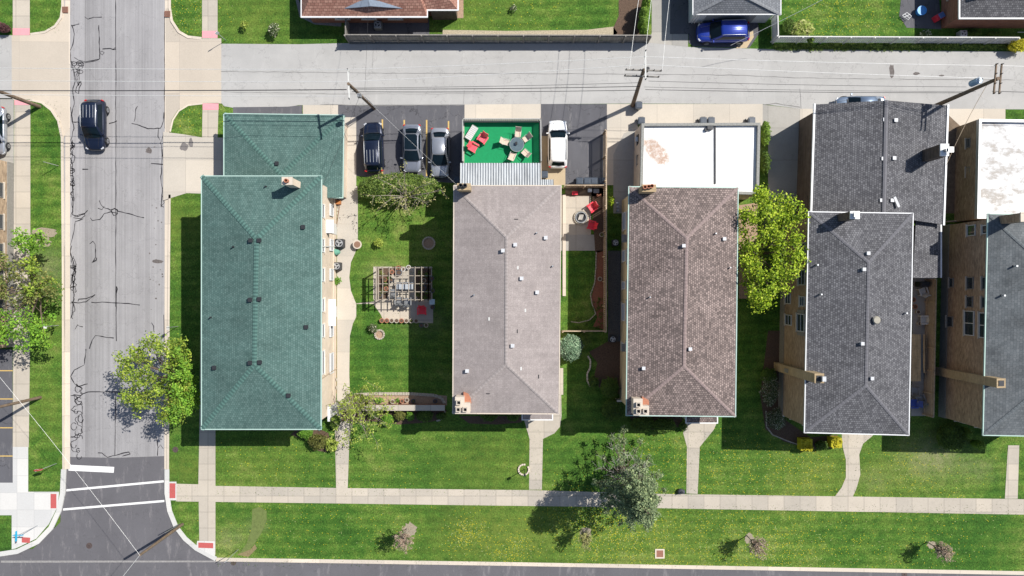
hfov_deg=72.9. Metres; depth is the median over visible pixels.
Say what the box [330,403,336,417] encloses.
door
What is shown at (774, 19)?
fence
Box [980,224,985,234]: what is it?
window
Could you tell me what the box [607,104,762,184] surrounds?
driveway
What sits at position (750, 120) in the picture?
trash cart
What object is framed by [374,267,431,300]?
pergola
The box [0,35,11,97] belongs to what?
alley
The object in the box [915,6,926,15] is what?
paddling pool
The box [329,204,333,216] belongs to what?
window
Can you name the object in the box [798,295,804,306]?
window
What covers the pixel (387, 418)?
shrub
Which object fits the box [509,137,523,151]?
patio table
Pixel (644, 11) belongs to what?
columnar cedar
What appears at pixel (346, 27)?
fence
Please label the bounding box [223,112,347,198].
garage
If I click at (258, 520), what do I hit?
worn grass patch
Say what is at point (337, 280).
shrub
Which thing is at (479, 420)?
planting bed
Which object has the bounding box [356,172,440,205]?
hedge
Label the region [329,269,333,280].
window
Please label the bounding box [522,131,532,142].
patio chair
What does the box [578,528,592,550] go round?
sapling
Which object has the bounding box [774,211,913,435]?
apartment building
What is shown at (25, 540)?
tactile paving
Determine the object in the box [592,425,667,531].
spruce tree
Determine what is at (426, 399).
planting bed
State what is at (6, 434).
parking lot
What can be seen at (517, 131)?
patio chair
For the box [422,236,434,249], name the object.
stone edging
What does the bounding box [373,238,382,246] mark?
shrub
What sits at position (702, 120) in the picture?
trash cart
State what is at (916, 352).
deck platform
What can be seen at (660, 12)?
driveway
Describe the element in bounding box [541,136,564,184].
driveway
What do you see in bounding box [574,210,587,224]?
fire pit
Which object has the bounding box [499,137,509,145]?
patio chair
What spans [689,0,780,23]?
garage
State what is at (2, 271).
window
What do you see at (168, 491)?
sidewalk
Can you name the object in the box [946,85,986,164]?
overhead wire
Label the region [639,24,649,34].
columnar cedar
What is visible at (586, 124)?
parking lot
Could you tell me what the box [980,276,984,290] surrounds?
window
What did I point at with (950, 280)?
window
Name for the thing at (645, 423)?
shrub
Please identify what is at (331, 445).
shrub
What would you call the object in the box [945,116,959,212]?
path
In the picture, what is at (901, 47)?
weeds
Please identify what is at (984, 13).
house
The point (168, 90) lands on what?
overhead wire
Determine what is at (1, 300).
window
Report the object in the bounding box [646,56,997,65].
overhead wire
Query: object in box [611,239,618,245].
air conditioner
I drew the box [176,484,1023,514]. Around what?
sidewalk
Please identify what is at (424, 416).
shrub
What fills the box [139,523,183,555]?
utility pole
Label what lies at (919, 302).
patio
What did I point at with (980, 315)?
window
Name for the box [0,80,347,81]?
overhead wire
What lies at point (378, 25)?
air conditioner
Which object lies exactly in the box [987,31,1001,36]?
shrub
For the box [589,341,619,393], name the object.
planting bed
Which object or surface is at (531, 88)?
overhead wire
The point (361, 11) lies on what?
house
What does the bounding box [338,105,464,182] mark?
parking lot
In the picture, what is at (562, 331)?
fence
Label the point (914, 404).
armchair
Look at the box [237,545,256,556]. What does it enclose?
worn grass patch
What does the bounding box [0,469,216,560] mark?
kerb
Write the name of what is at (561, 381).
path
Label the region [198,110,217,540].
sidewalk
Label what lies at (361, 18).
window
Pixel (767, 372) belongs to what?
shrub
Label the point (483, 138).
armchair
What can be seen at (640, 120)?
trash cart
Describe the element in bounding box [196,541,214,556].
sidewalk
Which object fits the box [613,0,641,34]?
planting bed
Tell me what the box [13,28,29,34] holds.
tactile paving
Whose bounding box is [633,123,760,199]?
garage
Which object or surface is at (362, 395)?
shrub
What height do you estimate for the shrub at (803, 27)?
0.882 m
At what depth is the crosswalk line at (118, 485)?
65.11 m
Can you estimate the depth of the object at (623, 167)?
64.98 m
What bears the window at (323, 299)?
in the apartment building at (268, 313)
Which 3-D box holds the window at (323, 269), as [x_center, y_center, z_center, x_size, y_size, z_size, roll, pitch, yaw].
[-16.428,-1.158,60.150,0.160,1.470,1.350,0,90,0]
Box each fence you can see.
[344,18,348,34]
[344,34,651,43]
[561,330,606,332]
[563,185,605,188]
[602,129,606,331]
[770,15,778,42]
[772,36,1019,44]
[922,279,936,417]
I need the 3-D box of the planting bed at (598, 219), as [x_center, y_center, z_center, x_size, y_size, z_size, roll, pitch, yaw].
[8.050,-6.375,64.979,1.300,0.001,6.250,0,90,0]
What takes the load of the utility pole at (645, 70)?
on the driveway at (621, 119)
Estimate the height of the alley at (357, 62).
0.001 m
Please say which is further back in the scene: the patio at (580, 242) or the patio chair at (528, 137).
the patio at (580, 242)
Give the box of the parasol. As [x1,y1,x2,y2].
[334,249,339,254]
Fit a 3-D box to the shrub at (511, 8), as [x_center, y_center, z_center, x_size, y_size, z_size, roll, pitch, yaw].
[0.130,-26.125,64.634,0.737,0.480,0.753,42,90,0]
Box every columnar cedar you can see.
[637,15,647,29]
[639,6,648,18]
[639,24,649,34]
[641,0,650,7]
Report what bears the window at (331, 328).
in the apartment building at (268, 313)
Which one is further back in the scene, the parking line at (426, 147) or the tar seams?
the tar seams
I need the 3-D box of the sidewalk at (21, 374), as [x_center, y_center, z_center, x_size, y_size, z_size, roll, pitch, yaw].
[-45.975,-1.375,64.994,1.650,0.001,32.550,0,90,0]
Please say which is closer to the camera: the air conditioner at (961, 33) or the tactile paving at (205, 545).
the air conditioner at (961, 33)
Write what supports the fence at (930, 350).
on the patio at (919, 302)
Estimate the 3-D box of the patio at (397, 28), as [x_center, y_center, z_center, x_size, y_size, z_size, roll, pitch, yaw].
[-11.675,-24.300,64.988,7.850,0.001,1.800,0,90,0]
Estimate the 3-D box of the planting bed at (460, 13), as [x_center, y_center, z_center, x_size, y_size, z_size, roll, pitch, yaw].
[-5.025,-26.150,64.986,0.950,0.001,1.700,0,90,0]
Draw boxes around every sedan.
[0,107,10,155]
[400,124,422,172]
[428,128,450,177]
[834,93,884,102]
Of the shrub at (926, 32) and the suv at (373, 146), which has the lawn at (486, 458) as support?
the shrub at (926, 32)
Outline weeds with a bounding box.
[773,42,1008,51]
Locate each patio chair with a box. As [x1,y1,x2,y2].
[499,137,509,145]
[508,152,516,160]
[514,126,521,137]
[521,148,531,157]
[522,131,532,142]
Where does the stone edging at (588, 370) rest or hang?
on the lawn at (486, 458)
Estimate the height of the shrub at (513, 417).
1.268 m
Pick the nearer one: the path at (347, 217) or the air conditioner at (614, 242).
the air conditioner at (614, 242)
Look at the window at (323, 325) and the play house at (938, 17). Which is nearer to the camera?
the window at (323, 325)
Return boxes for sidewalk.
[13,0,29,27]
[13,105,29,446]
[168,482,175,499]
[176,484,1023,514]
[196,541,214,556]
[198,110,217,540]
[202,0,217,38]
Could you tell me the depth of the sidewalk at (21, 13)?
64.99 m
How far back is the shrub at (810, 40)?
63.74 m
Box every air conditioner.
[334,262,341,269]
[335,239,344,247]
[374,21,382,30]
[609,336,615,341]
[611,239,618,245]
[956,30,966,36]
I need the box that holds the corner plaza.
[0,447,58,548]
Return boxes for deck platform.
[911,334,924,380]
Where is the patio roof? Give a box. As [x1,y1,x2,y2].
[460,163,553,184]
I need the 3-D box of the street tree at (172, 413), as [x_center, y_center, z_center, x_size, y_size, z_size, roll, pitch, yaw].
[-30.809,7.857,61.258,7.517,7.532,8.460,0,90,0]
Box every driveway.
[163,132,222,199]
[303,105,355,185]
[465,104,540,119]
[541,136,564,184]
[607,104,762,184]
[649,0,687,46]
[688,21,759,47]
[737,31,753,47]
[800,109,1004,125]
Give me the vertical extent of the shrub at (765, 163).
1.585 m
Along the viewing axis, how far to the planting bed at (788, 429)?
64.98 m
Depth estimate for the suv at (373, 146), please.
63.60 m
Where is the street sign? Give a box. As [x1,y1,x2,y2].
[12,525,37,541]
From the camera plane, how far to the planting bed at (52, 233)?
64.99 m
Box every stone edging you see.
[354,392,445,403]
[374,329,384,339]
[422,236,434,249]
[518,464,529,475]
[571,252,596,322]
[586,356,590,386]
[765,411,796,444]
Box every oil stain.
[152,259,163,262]
[180,142,187,150]
[188,138,192,146]
[889,65,893,77]
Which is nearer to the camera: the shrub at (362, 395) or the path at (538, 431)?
the shrub at (362, 395)
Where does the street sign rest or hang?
on the corner plaza
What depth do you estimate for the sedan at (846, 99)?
63.87 m
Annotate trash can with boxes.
[454,176,459,182]
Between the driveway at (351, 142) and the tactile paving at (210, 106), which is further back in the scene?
the driveway at (351, 142)
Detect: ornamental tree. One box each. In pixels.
[327,377,397,453]
[360,159,448,215]
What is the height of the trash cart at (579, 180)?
1.065 m
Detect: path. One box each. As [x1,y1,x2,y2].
[335,427,349,487]
[337,186,357,431]
[356,300,410,319]
[524,395,561,489]
[560,368,562,394]
[683,424,715,493]
[836,434,872,496]
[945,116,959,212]
[1005,445,1018,498]
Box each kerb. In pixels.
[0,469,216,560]
[30,0,1023,574]
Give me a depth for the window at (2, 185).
63.61 m
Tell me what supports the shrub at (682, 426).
on the lawn at (486, 458)
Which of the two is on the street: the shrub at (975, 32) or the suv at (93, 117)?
the suv at (93, 117)
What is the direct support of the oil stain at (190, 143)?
on the driveway at (183, 171)
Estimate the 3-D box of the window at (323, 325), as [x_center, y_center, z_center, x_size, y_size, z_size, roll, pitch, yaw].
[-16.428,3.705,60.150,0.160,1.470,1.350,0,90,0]
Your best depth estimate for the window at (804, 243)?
59.96 m
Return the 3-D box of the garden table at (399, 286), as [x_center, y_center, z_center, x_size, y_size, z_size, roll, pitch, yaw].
[-9.934,-0.198,64.618,1.550,0.765,0.650,0,90,0]
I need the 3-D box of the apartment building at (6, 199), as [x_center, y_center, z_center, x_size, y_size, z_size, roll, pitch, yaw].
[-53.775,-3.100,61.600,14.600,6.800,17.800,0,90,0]
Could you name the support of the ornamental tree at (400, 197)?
on the lawn at (486, 458)
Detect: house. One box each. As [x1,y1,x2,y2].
[301,0,458,22]
[931,12,945,22]
[941,0,1023,32]
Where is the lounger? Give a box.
[465,125,477,140]
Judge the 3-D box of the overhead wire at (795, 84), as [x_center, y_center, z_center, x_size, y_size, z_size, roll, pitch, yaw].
[24.481,-16.919,57.580,26.283,0.391,0.032,1,90,0]
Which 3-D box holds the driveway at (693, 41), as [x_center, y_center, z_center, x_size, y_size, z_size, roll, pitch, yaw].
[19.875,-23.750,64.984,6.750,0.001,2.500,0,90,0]
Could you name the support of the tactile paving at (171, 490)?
on the sidewalk at (168, 491)
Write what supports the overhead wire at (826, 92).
attached to the utility pole at (645, 70)
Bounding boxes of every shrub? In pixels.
[0,22,11,32]
[240,20,247,28]
[268,22,280,36]
[297,430,312,439]
[307,434,326,450]
[325,438,338,452]
[329,415,340,430]
[334,276,341,285]
[353,394,372,402]
[366,411,378,418]
[367,323,377,332]
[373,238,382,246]
[374,397,383,403]
[382,412,394,425]
[393,411,406,420]
[405,411,414,421]
[416,411,432,422]
[436,412,446,419]
[480,414,498,421]
[506,414,520,421]
[509,4,516,12]
[560,334,583,361]
[579,333,589,346]
[587,375,599,388]
[598,376,620,397]
[600,398,625,421]
[608,196,614,207]
[629,416,654,431]
[652,417,676,433]
[678,422,687,430]
[759,373,779,405]
[760,121,771,145]
[760,152,771,174]
[760,367,776,384]
[765,407,786,429]
[782,18,794,32]
[790,19,814,35]
[797,437,813,451]
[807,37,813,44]
[815,440,828,450]
[827,436,842,448]
[920,29,931,35]
[936,423,969,451]
[962,426,972,439]
[967,29,981,36]
[970,439,986,450]
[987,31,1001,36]
[1007,37,1023,52]
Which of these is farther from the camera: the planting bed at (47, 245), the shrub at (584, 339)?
the planting bed at (47, 245)
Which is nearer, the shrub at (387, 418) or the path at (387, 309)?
the shrub at (387, 418)
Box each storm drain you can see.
[62,7,67,12]
[164,11,169,16]
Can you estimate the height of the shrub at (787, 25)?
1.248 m
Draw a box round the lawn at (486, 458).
[0,0,1023,570]
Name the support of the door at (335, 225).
in the apartment building at (268, 313)
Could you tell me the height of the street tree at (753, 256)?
8.842 m
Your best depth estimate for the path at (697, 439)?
64.99 m
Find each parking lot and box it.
[0,99,13,162]
[0,349,12,482]
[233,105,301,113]
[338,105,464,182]
[541,104,606,184]
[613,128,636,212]
[670,0,688,33]
[763,105,799,222]
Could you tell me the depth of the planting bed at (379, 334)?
64.99 m
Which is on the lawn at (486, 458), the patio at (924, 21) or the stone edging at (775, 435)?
the patio at (924, 21)
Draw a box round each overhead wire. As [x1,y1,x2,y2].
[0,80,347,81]
[0,89,346,90]
[0,94,186,95]
[1,379,138,553]
[37,68,346,69]
[347,56,644,69]
[348,64,644,81]
[352,90,633,91]
[388,82,639,87]
[467,86,639,88]
[645,89,925,92]
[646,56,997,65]
[646,64,993,78]
[657,81,937,86]
[661,87,961,91]
[732,3,815,44]
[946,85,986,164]
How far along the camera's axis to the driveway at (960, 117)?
64.99 m
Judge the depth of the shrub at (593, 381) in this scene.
64.23 m
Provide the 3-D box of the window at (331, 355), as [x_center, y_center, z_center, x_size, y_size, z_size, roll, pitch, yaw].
[-16.408,6.828,63.100,0.100,1.170,1.870,0,90,0]
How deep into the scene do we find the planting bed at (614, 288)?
64.98 m
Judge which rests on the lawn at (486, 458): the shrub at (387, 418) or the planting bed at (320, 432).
the planting bed at (320, 432)
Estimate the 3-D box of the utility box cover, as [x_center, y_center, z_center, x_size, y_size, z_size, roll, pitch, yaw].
[13.850,24.900,64.980,0.880,0.070,0.880,0,90,0]
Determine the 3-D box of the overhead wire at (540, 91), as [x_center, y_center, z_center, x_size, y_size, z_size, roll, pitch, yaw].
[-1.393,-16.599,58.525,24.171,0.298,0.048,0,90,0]
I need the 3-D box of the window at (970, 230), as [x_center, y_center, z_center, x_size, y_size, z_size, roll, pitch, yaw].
[40.307,-5.059,60.950,0.160,1.170,1.150,0,90,0]
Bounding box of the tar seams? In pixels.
[70,0,164,459]
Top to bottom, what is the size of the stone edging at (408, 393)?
0.140 m
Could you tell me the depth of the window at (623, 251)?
63.02 m
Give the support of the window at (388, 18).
in the house at (361, 11)
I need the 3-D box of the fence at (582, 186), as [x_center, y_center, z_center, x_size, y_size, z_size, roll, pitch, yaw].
[6.675,-9.352,64.170,3.850,1.660,0.185,0,90,0]
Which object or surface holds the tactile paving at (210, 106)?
on the sidewalk at (206, 476)
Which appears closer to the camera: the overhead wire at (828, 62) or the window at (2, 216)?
the overhead wire at (828, 62)
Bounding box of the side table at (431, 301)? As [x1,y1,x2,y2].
[429,299,434,304]
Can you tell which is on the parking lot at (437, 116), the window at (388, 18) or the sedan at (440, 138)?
the sedan at (440, 138)
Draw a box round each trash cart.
[542,170,547,178]
[575,177,582,184]
[583,177,590,184]
[590,177,597,184]
[598,177,604,184]
[635,101,641,109]
[636,117,644,124]
[697,117,706,122]
[707,117,714,122]
[745,117,754,122]
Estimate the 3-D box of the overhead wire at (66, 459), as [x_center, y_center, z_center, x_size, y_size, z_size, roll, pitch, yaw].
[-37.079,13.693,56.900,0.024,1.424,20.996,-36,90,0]
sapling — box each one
[393,526,414,553]
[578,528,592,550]
[746,535,768,559]
[926,541,955,561]
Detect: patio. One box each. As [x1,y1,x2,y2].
[349,19,428,37]
[373,267,432,322]
[561,195,590,234]
[561,235,594,250]
[899,0,940,28]
[911,278,933,415]
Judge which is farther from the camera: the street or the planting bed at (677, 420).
the street
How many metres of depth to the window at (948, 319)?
63.75 m
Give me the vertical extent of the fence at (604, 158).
1.860 m
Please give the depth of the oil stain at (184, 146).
64.98 m
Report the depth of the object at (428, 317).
64.97 m
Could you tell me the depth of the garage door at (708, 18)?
63.55 m
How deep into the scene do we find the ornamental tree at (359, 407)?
61.96 m
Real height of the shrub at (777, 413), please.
0.743 m
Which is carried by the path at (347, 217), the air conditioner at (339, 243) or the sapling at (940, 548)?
the air conditioner at (339, 243)
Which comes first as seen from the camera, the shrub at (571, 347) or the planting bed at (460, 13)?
the shrub at (571, 347)
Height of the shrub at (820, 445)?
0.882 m
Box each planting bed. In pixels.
[29,227,56,236]
[36,236,50,246]
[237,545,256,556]
[291,430,329,451]
[296,0,340,26]
[341,410,446,424]
[349,40,645,43]
[351,393,446,404]
[376,331,382,337]
[377,268,391,298]
[403,522,416,535]
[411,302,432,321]
[414,268,430,301]
[424,238,433,248]
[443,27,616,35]
[457,0,462,17]
[459,416,521,424]
[565,188,602,195]
[580,527,590,536]
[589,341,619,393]
[591,188,604,252]
[591,251,604,328]
[608,251,620,340]
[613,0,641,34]
[630,416,682,429]
[739,203,756,298]
[745,533,754,543]
[760,331,836,448]
[927,541,935,548]
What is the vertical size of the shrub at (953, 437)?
1.902 m
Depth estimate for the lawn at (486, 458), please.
65.00 m
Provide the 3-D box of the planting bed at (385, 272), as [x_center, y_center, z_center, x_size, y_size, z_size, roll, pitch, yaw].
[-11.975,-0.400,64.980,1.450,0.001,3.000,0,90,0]
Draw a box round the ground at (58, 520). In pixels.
[0,98,60,548]
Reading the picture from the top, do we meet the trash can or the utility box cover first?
the trash can
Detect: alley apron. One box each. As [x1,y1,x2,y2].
[12,6,68,137]
[166,8,220,131]
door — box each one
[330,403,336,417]
[331,223,336,234]
[702,15,756,22]
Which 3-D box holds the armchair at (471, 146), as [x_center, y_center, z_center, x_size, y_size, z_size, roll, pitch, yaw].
[-3.487,-12.557,61.558,0.912,1.004,0.850,30,90,0]
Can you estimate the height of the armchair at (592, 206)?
1.004 m
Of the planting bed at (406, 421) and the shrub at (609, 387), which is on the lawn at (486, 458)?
the planting bed at (406, 421)
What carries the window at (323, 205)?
in the apartment building at (268, 313)
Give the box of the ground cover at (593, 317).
[568,297,604,329]
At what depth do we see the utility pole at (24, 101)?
62.57 m
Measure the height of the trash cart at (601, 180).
1.065 m
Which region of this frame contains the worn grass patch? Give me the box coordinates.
[238,507,266,555]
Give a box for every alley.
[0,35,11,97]
[221,43,1023,108]
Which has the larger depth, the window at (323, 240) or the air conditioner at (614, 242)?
the air conditioner at (614, 242)
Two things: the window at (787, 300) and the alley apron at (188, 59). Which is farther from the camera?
the alley apron at (188, 59)
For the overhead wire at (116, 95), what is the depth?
56.82 m
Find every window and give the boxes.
[0,182,4,198]
[0,214,4,230]
[0,243,4,257]
[0,270,4,284]
[0,299,4,311]
[322,204,325,218]
[322,238,325,253]
[322,267,325,282]
[322,297,325,312]
[322,323,325,337]
[322,349,325,374]
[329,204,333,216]
[329,239,333,250]
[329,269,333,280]
[329,326,333,336]
[329,352,333,373]
[361,18,376,19]
[388,18,402,19]
[621,281,624,289]
[621,302,624,320]
[622,212,625,231]
[622,250,625,262]
[625,300,626,323]
[626,210,627,233]
[784,292,790,304]
[784,313,791,325]
[795,310,804,335]
[797,242,805,257]
[797,269,805,285]
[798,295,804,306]
[945,315,952,327]
[948,277,953,287]
[963,310,974,335]
[964,137,970,149]
[964,166,969,177]
[965,224,975,236]
[965,276,973,289]
[965,295,972,307]
[977,311,983,338]
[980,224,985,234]
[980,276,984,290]
[980,296,984,308]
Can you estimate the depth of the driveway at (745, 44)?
64.98 m
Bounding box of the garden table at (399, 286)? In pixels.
[396,282,412,288]
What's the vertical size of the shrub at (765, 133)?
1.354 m
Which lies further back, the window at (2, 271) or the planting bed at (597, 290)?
the planting bed at (597, 290)
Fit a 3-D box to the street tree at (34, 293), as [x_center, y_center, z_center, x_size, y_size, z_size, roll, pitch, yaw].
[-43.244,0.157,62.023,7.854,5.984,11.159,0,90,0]
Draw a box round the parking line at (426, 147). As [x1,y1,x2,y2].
[426,120,426,175]
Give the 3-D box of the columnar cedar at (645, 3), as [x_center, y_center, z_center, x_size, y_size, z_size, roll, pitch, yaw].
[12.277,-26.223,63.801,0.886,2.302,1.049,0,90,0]
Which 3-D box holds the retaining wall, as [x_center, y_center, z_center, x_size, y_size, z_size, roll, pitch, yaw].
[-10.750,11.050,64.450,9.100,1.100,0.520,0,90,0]
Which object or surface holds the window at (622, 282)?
in the apartment building at (679, 292)
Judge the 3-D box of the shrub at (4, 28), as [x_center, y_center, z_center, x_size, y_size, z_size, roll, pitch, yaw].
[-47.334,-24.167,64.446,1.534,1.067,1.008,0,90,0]
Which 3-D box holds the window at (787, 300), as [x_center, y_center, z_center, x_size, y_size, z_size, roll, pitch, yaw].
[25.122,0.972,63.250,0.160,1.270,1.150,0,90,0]
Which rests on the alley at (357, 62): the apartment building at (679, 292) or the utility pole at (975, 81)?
the utility pole at (975, 81)
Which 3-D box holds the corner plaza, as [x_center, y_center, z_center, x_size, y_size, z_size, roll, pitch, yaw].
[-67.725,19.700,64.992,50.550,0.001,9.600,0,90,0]
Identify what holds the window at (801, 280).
in the apartment building at (842, 365)
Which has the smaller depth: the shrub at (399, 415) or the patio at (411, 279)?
the shrub at (399, 415)
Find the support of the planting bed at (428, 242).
on the lawn at (486, 458)
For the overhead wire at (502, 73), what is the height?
0.526 m
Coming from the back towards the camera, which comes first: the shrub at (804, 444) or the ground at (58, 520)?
the ground at (58, 520)
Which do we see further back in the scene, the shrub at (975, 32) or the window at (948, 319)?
the shrub at (975, 32)
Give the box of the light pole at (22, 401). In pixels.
[0,396,41,407]
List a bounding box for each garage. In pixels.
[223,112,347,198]
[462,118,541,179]
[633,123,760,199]
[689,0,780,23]
[796,100,953,224]
[954,119,1023,221]
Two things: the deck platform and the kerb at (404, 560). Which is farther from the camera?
the kerb at (404, 560)
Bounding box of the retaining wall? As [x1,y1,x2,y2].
[346,404,444,410]
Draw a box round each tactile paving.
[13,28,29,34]
[14,100,29,104]
[22,537,29,542]
[51,494,55,507]
[169,483,174,497]
[198,542,212,547]
[202,31,217,37]
[203,103,218,109]
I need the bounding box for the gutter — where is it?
[65,0,167,468]
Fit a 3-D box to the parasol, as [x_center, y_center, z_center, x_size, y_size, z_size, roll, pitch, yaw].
[-16.358,-3.346,64.507,0.690,0.946,0.638,-34,90,0]
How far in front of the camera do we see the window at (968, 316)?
61.00 m
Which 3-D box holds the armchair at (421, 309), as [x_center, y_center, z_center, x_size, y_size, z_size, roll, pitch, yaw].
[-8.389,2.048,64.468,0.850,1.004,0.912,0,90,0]
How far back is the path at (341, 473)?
64.99 m
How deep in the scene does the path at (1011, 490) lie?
64.99 m
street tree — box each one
[0,227,64,353]
[111,330,200,426]
[738,182,810,313]
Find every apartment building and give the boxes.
[0,160,13,347]
[200,175,336,430]
[452,183,565,419]
[615,184,738,423]
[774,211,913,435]
[935,212,1023,436]
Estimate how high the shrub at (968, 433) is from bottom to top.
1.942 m
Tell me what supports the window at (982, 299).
in the apartment building at (979, 371)
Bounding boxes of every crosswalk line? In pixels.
[63,500,163,510]
[66,480,163,490]
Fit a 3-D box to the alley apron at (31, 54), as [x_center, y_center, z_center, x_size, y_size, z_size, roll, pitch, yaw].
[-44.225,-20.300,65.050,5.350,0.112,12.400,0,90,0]
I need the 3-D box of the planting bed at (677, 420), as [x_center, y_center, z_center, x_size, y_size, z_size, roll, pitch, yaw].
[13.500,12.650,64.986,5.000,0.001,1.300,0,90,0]
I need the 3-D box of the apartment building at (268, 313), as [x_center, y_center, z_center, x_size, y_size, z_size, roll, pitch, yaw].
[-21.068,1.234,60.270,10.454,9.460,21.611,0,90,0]
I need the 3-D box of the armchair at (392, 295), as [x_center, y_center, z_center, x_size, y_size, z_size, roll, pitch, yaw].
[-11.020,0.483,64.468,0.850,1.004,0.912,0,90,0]
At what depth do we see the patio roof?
60.13 m
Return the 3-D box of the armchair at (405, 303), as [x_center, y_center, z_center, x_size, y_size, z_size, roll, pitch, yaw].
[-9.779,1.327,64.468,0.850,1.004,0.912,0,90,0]
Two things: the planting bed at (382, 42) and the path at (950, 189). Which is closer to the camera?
the path at (950, 189)
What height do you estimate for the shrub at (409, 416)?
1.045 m
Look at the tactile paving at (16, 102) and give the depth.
64.98 m
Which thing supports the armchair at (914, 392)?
on the patio at (919, 302)
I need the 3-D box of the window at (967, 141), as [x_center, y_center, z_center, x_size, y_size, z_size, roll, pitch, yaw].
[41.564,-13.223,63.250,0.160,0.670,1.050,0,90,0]
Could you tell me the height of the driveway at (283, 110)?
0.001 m
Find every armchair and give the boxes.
[390,289,397,297]
[394,297,401,305]
[402,297,411,306]
[417,305,425,314]
[466,140,478,153]
[477,131,488,144]
[586,201,598,212]
[586,220,597,229]
[910,387,921,397]
[910,399,922,408]
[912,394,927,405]
[915,287,930,297]
[918,315,930,324]
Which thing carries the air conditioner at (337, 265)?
on the planting bed
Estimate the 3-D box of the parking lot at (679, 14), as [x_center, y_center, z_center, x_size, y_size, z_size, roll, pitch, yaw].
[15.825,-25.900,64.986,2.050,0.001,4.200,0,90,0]
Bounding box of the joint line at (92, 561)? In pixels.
[1,561,220,562]
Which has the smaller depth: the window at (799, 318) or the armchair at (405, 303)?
the window at (799, 318)
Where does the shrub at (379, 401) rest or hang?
on the planting bed at (426, 399)
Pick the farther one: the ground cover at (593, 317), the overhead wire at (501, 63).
the ground cover at (593, 317)
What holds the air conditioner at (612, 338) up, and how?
on the planting bed at (614, 288)
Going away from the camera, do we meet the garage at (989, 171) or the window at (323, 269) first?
the window at (323, 269)
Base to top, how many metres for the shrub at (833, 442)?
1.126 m
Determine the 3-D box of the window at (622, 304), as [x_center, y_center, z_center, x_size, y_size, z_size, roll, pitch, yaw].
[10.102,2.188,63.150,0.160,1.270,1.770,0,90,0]
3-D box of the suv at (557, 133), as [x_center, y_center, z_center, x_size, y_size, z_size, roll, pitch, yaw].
[4.240,-13.338,64.113,2.178,1.774,4.497,0,90,0]
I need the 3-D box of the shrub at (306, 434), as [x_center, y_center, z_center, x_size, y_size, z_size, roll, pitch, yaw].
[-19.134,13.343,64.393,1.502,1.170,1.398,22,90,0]
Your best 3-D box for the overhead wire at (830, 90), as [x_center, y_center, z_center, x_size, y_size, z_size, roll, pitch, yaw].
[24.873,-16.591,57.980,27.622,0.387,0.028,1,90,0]
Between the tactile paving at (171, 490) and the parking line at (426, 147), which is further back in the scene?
the parking line at (426, 147)
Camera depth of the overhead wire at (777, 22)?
60.40 m
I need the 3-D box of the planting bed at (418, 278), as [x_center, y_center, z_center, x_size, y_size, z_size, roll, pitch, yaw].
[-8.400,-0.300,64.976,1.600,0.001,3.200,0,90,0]
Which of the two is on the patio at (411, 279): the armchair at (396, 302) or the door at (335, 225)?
the armchair at (396, 302)
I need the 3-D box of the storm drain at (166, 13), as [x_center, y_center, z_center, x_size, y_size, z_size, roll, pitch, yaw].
[-32.300,-25.700,64.987,0.550,0.055,0.550,0,90,0]
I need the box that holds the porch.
[913,221,941,277]
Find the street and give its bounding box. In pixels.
[64,0,169,457]
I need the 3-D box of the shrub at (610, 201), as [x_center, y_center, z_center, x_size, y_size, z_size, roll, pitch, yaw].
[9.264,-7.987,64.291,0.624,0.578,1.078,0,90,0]
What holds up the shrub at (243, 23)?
on the lawn at (486, 458)
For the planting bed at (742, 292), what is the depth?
64.99 m
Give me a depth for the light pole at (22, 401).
62.42 m
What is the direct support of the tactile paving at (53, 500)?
on the corner plaza
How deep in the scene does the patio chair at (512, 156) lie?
61.62 m
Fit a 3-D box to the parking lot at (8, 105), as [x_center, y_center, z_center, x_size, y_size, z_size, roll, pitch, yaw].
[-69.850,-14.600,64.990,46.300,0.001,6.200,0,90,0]
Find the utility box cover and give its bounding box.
[655,549,664,558]
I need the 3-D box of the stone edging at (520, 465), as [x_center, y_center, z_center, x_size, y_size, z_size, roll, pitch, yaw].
[1.100,16.997,64.919,1.110,0.157,1.107,0,90,0]
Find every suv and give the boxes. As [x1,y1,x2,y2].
[80,99,109,150]
[360,122,385,172]
[546,120,569,168]
[696,19,749,44]
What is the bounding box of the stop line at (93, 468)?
[68,465,113,472]
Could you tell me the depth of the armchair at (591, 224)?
64.50 m
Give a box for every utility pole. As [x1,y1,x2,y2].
[0,91,40,108]
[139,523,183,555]
[347,68,376,109]
[624,50,661,107]
[935,63,1003,104]
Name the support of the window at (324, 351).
in the apartment building at (268, 313)
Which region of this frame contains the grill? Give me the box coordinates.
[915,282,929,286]

